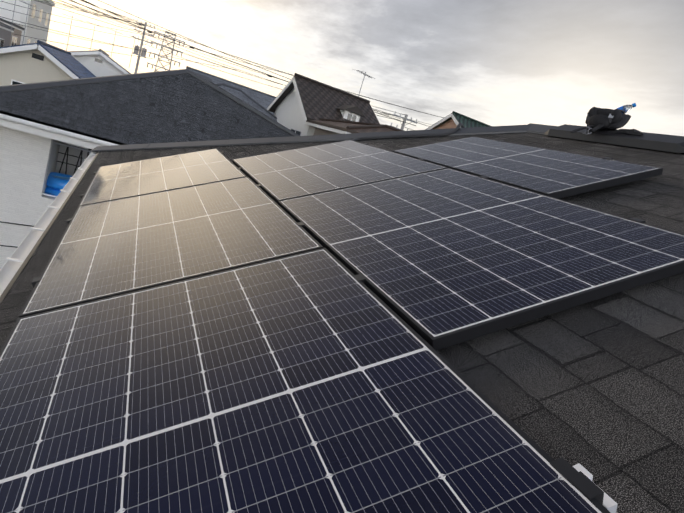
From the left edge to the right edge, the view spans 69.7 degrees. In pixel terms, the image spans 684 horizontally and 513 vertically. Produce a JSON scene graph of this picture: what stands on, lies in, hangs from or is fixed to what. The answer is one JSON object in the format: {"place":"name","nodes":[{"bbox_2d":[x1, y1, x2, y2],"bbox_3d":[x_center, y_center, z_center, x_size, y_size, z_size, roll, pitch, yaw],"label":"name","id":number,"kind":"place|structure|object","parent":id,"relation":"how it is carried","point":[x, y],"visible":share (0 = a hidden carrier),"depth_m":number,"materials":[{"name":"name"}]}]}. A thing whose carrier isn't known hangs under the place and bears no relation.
{"place":"outdoors","nodes":[
{"label":"outdoors","id":0,"kind":"place"},
{"bbox_2d":[0,40,95,85],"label":"house","id":1,"kind":"structure","parent":0,"point":[40,61],"depth_m":21.09,"materials":[{"name":"white paint"}]},
{"bbox_2d":[10,0,22,35],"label":"tv antenna","id":2,"kind":"object","parent":1,"relation":"on","point":[13,16],"visible":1,"depth_m":27.43,"materials":[{"name":"metal"}]},
{"bbox_2d":[19,0,38,43],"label":"tv antenna","id":3,"kind":"object","parent":1,"relation":"on","point":[26,17],"visible":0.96,"depth_m":25.29,"materials":[{"name":"metal"}]},
{"bbox_2d":[70,49,128,76],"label":"house","id":4,"kind":"structure","parent":0,"point":[98,64],"depth_m":31.20,"materials":[{"name":"white paint"}]},
{"bbox_2d":[62,13,80,50],"bbox_3d":[-17.225,-14.081,31.026,1.112,2.200,0.640,7,16,-42],"label":"tv antenna","id":5,"kind":"object","parent":4,"relation":"on","point":[70,28],"visible":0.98,"depth_m":30.97,"materials":[{"name":"metal"}]},
{"bbox_2d":[68,50,130,73],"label":"metal roof","id":6,"kind":"structure","parent":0,"point":[104,54],"depth_m":30.93,"materials":[{"name":"white metal"}]},
{"bbox_2d":[147,31,184,71],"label":"lattice tower","id":7,"kind":"structure","parent":0,"point":[159,60],"depth_m":54.96,"materials":[{"name":"metal"}]},
{"bbox_2d":[186,66,275,114],"bbox_3d":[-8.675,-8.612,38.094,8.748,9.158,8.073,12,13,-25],"label":"roof","id":8,"kind":"structure","parent":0,"point":[265,100],"depth_m":36.57,"materials":[{"name":"grey stone"}]},
{"bbox_2d":[216,83,276,120],"bbox_3d":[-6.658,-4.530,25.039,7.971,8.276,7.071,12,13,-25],"label":"roof","id":9,"kind":"structure","parent":8,"relation":"attached to","point":[241,95],"depth_m":23.91,"materials":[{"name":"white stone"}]},
{"bbox_2d":[69,0,415,125],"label":"power line","id":10,"kind":"object","parent":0,"point":[149,31],"visible":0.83,"depth_m":25.58,"materials":[{"name":"black metal"}]},
{"bbox_2d":[98,0,387,114],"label":"wire","id":11,"kind":"object","parent":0,"point":[197,42],"visible":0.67,"depth_m":32.19,"materials":[{"name":"black"}]},
{"bbox_2d":[148,24,442,117],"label":"power line","id":12,"kind":"object","parent":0,"point":[292,75],"visible":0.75,"depth_m":49.96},
{"bbox_2d":[0,132,683,512],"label":"roof","id":13,"kind":"structure","parent":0,"point":[594,388],"depth_m":1.30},
{"bbox_2d":[0,152,95,295],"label":"eave gutter","id":14,"kind":"object","parent":13,"relation":"attached to","point":[13,264],"visible":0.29,"depth_m":3.08,"materials":[{"name":"white plastic"}]},
{"bbox_2d":[47,0,683,135],"label":"sky","id":15,"kind":"structure","parent":0,"point":[489,62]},
{"label":"ground","id":16,"kind":"structure","parent":0,"visible":0},
{"bbox_2d":[0,22,14,46],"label":"grey house","id":17,"kind":"structure","parent":16,"relation":"on","point":[5,30],"depth_m":28.93,"materials":[{"name":"stone"}]},
{"bbox_2d":[0,18,24,45],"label":"brown house","id":18,"kind":"structure","parent":16,"relation":"on","point":[15,39],"depth_m":36.54,"materials":[{"name":"grey stone"}]},
{"bbox_2d":[0,16,235,69],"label":"wire","id":19,"kind":"object","parent":18,"relation":"attached to","point":[112,44],"visible":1,"depth_m":37.18,"materials":[{"name":"black"}]},
{"bbox_2d":[0,0,54,44],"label":"apartment","id":20,"kind":"structure","parent":16,"relation":"on","point":[34,33],"depth_m":42.23,"materials":[{"name":"white paint"}]},
{"bbox_2d":[132,21,154,73],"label":"utility pole","id":21,"kind":"object","parent":16,"relation":"on","point":[141,54],"visible":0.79,"depth_m":53.20,"materials":[{"name":"concrete"}]},
{"bbox_2d":[11,22,125,47],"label":"power line","id":22,"kind":"object","parent":21,"relation":"attached to","point":[66,35],"visible":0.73,"depth_m":44.17,"materials":[{"name":"black"}]},
{"bbox_2d":[1,1,142,34],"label":"power line","id":23,"kind":"object","parent":21,"relation":"attached to","point":[68,18],"visible":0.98,"depth_m":42.97,"materials":[{"name":"black"}]},
{"bbox_2d":[2,8,141,39],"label":"power line","id":24,"kind":"object","parent":21,"relation":"attached to","point":[68,24],"visible":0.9,"depth_m":43.38,"materials":[{"name":"black metal"}]},
{"bbox_2d":[37,0,142,24],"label":"power line","id":25,"kind":"object","parent":21,"relation":"attached to","point":[82,11],"visible":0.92,"depth_m":43.51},
{"bbox_2d":[44,0,141,24],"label":"power line","id":26,"kind":"object","parent":21,"relation":"attached to","point":[85,11],"visible":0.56,"depth_m":44.48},
{"bbox_2d":[61,0,143,32],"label":"wire","id":27,"kind":"object","parent":21,"relation":"attached to","point":[98,16],"visible":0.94,"depth_m":40.98,"materials":[{"name":"black metal"}]},
{"bbox_2d":[34,0,290,74],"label":"wire","id":28,"kind":"object","parent":21,"relation":"attached to","point":[151,36],"visible":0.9,"depth_m":37.26,"materials":[{"name":"black metal"}]},
{"bbox_2d":[145,38,396,116],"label":"wire","id":29,"kind":"object","parent":21,"relation":"attached to","point":[245,73],"visible":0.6,"depth_m":45.10,"materials":[{"name":"black metal"}]},
{"bbox_2d":[142,43,401,121],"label":"wire","id":30,"kind":"object","parent":21,"relation":"attached to","point":[248,79],"visible":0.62,"depth_m":44.70,"materials":[{"name":"black"}]},
{"bbox_2d":[146,32,404,114],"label":"wire","id":31,"kind":"object","parent":21,"relation":"attached to","point":[252,70],"visible":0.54,"depth_m":44.75,"materials":[{"name":"black"}]},
{"bbox_2d":[150,36,407,120],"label":"wire","id":32,"kind":"object","parent":21,"relation":"attached to","point":[246,72],"visible":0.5,"depth_m":54.84,"materials":[{"name":"black metal"}]},
{"bbox_2d":[144,40,430,124],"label":"power line","id":33,"kind":"object","parent":21,"relation":"attached to","point":[232,69],"visible":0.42,"depth_m":53.74,"materials":[{"name":"black metal"}]},
{"bbox_2d":[149,26,427,113],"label":"power line","id":34,"kind":"object","parent":21,"relation":"attached to","point":[285,72],"visible":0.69,"depth_m":53.79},
{"bbox_2d":[0,69,298,268],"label":"neighbour house","id":35,"kind":"structure","parent":16,"relation":"on","point":[31,158],"depth_m":12.98,"materials":[{"name":"white paint"}]},
{"bbox_2d":[0,115,113,145],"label":"gutter","id":36,"kind":"object","parent":35,"relation":"attached to","point":[4,117],"visible":0.29,"depth_m":11.87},
{"bbox_2d":[45,172,71,195],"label":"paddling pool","id":37,"kind":"structure","parent":35,"relation":"on","point":[56,183],"depth_m":13.55,"materials":[{"name":"blue plastic"}]},
{"bbox_2d":[0,73,299,144],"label":"neighbour roof","id":38,"kind":"structure","parent":35,"relation":"attached to","point":[188,107],"depth_m":13.98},
{"bbox_2d":[267,73,379,135],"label":"house","id":39,"kind":"structure","parent":16,"relation":"on","point":[297,102],"depth_m":21.11,"materials":[{"name":"tile"}]},
{"bbox_2d":[337,105,364,121],"bbox_3d":[0.087,-5.770,20.790,1.000,1.295,1.875,12,13,-25],"label":"dormer window","id":40,"kind":"structure","parent":39,"relation":"attached to","point":[352,113],"depth_m":20.02,"materials":[{"name":"white glass"}]},
{"bbox_2d":[353,69,374,96],"bbox_3d":[0.867,-7.700,22.387,0.640,1.400,1.112,26,15,35],"label":"tv antenna","id":41,"kind":"object","parent":39,"relation":"on","point":[363,79],"visible":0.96,"depth_m":22.33,"materials":[{"name":"metal"}]},
{"bbox_2d":[303,118,402,134],"bbox_3d":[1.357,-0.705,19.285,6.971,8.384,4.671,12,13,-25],"label":"roof","id":42,"kind":"structure","parent":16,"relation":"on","point":[326,126],"depth_m":17.29,"materials":[{"name":"tile"}]},
{"bbox_2d":[389,111,416,130],"bbox_3d":[2.957,-5.034,35.514,2.000,10.550,0.340,12,13,-25],"label":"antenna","id":43,"kind":"object","parent":16,"relation":"on","point":[404,120],"visible":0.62,"depth_m":34.43,"materials":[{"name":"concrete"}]},
{"bbox_2d":[425,111,489,129],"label":"house","id":44,"kind":"structure","parent":16,"relation":"on","point":[453,119],"depth_m":30.47,"materials":[{"name":"paint"}]},
{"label":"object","id":45,"kind":"object","parent":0,"visible":0},
{"bbox_2d":[0,151,99,302],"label":"roof edge trim","id":46,"kind":"structure","parent":45,"relation":"on","point":[12,281],"depth_m":2.77,"materials":[{"name":"grey metal"}]},
{"bbox_2d":[78,148,246,205],"bbox_3d":[-1.525,-0.699,4.195,1.194,0.075,1.722,-13,23,-17],"label":"solar panel","id":47,"kind":"object","parent":45,"relation":"on","point":[139,177],"visible":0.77,"depth_m":3.97,"materials":[{"name":"blue glass"}]},
{"bbox_2d":[18,177,322,317],"bbox_3d":[-0.906,-0.154,2.658,1.194,0.075,1.722,-13,23,-17],"label":"solar panel","id":48,"kind":"object","parent":45,"relation":"on","point":[106,249],"visible":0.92,"depth_m":2.31,"materials":[{"name":"black glass"}]},
{"bbox_2d":[0,248,609,512],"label":"solar panel","id":49,"kind":"object","parent":45,"relation":"on","point":[323,380],"visible":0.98,"depth_m":1.11,"materials":[{"name":"blue glass"}]},
{"bbox_2d":[90,123,556,152],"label":"roof ridge hip caps","id":50,"kind":"object","parent":45,"relation":"on","point":[536,128],"visible":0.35,"depth_m":5.27,"materials":[{"name":"metal"}]},
{"bbox_2d":[232,140,447,204],"bbox_3d":[-0.142,-0.686,3.773,1.194,0.075,1.722,-13,23,-17],"label":"solar panel","id":51,"kind":"object","parent":45,"relation":"on","point":[292,173],"visible":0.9,"depth_m":3.52,"materials":[{"name":"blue glass"}]},
{"bbox_2d":[352,123,464,140],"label":"roof ridge","id":52,"kind":"structure","parent":45,"relation":"on","point":[457,128],"depth_m":4.85,"materials":[{"name":"grey"}]},
{"bbox_2d":[278,168,683,350],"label":"solar panel","id":53,"kind":"object","parent":45,"relation":"on","point":[442,258],"visible":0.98,"depth_m":1.82,"materials":[{"name":"blue glass"}]},
{"bbox_2d":[392,136,662,198],"bbox_3d":[1.063,-0.627,3.286,0.820,0.075,1.722,-13,23,-17],"label":"solar panel","id":54,"kind":"object","parent":45,"relation":"on","point":[554,173],"visible":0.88,"depth_m":2.95,"materials":[{"name":"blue glass"}]},
{"bbox_2d":[550,457,617,512],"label":"mounting bracket","id":55,"kind":"object","parent":45,"relation":"on","point":[563,467],"visible":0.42,"depth_m":0.87,"materials":[{"name":"silver metal"}]},
{"bbox_2d":[544,124,683,152],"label":"ridge cap","id":56,"kind":"object","parent":45,"relation":"on","point":[665,142],"visible":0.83,"depth_m":3.52,"materials":[{"name":"black"}]},
{"bbox_2d":[570,107,643,135],"bbox_3d":[2.012,-0.999,3.702,0.395,0.259,0.567,7,16,-30],"label":"tool bag","id":57,"kind":"object","parent":56,"relation":"on","point":[602,118],"visible":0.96,"depth_m":3.72,"materials":[{"name":"black fabric"}]},
{"bbox_2d":[614,103,635,112],"bbox_3d":[2.149,-1.122,3.774,0.060,0.059,0.201,9,-17,-35],"label":"water bottle","id":58,"kind":"object","parent":57,"relation":"in","point":[625,108],"visible":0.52,"depth_m":3.73,"materials":[{"name":"blue plastic"}]},
{"bbox_3d":[-33.480,-15.709,34.149,9.073,9.181,10.748,12,13,-25],"label":"house","id":59,"kind":"object","parent":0,"visible":0},
{"bbox_2d":[15,34,152,58],"bbox_3d":[-22.538,-16.946,38.258,0.031,2.532,17.367,25,14,30],"label":"wire","id":60,"kind":"object","parent":59,"relation":"attached to","point":[79,46],"visible":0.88,"depth_m":39.86,"materials":[{"name":"black"}]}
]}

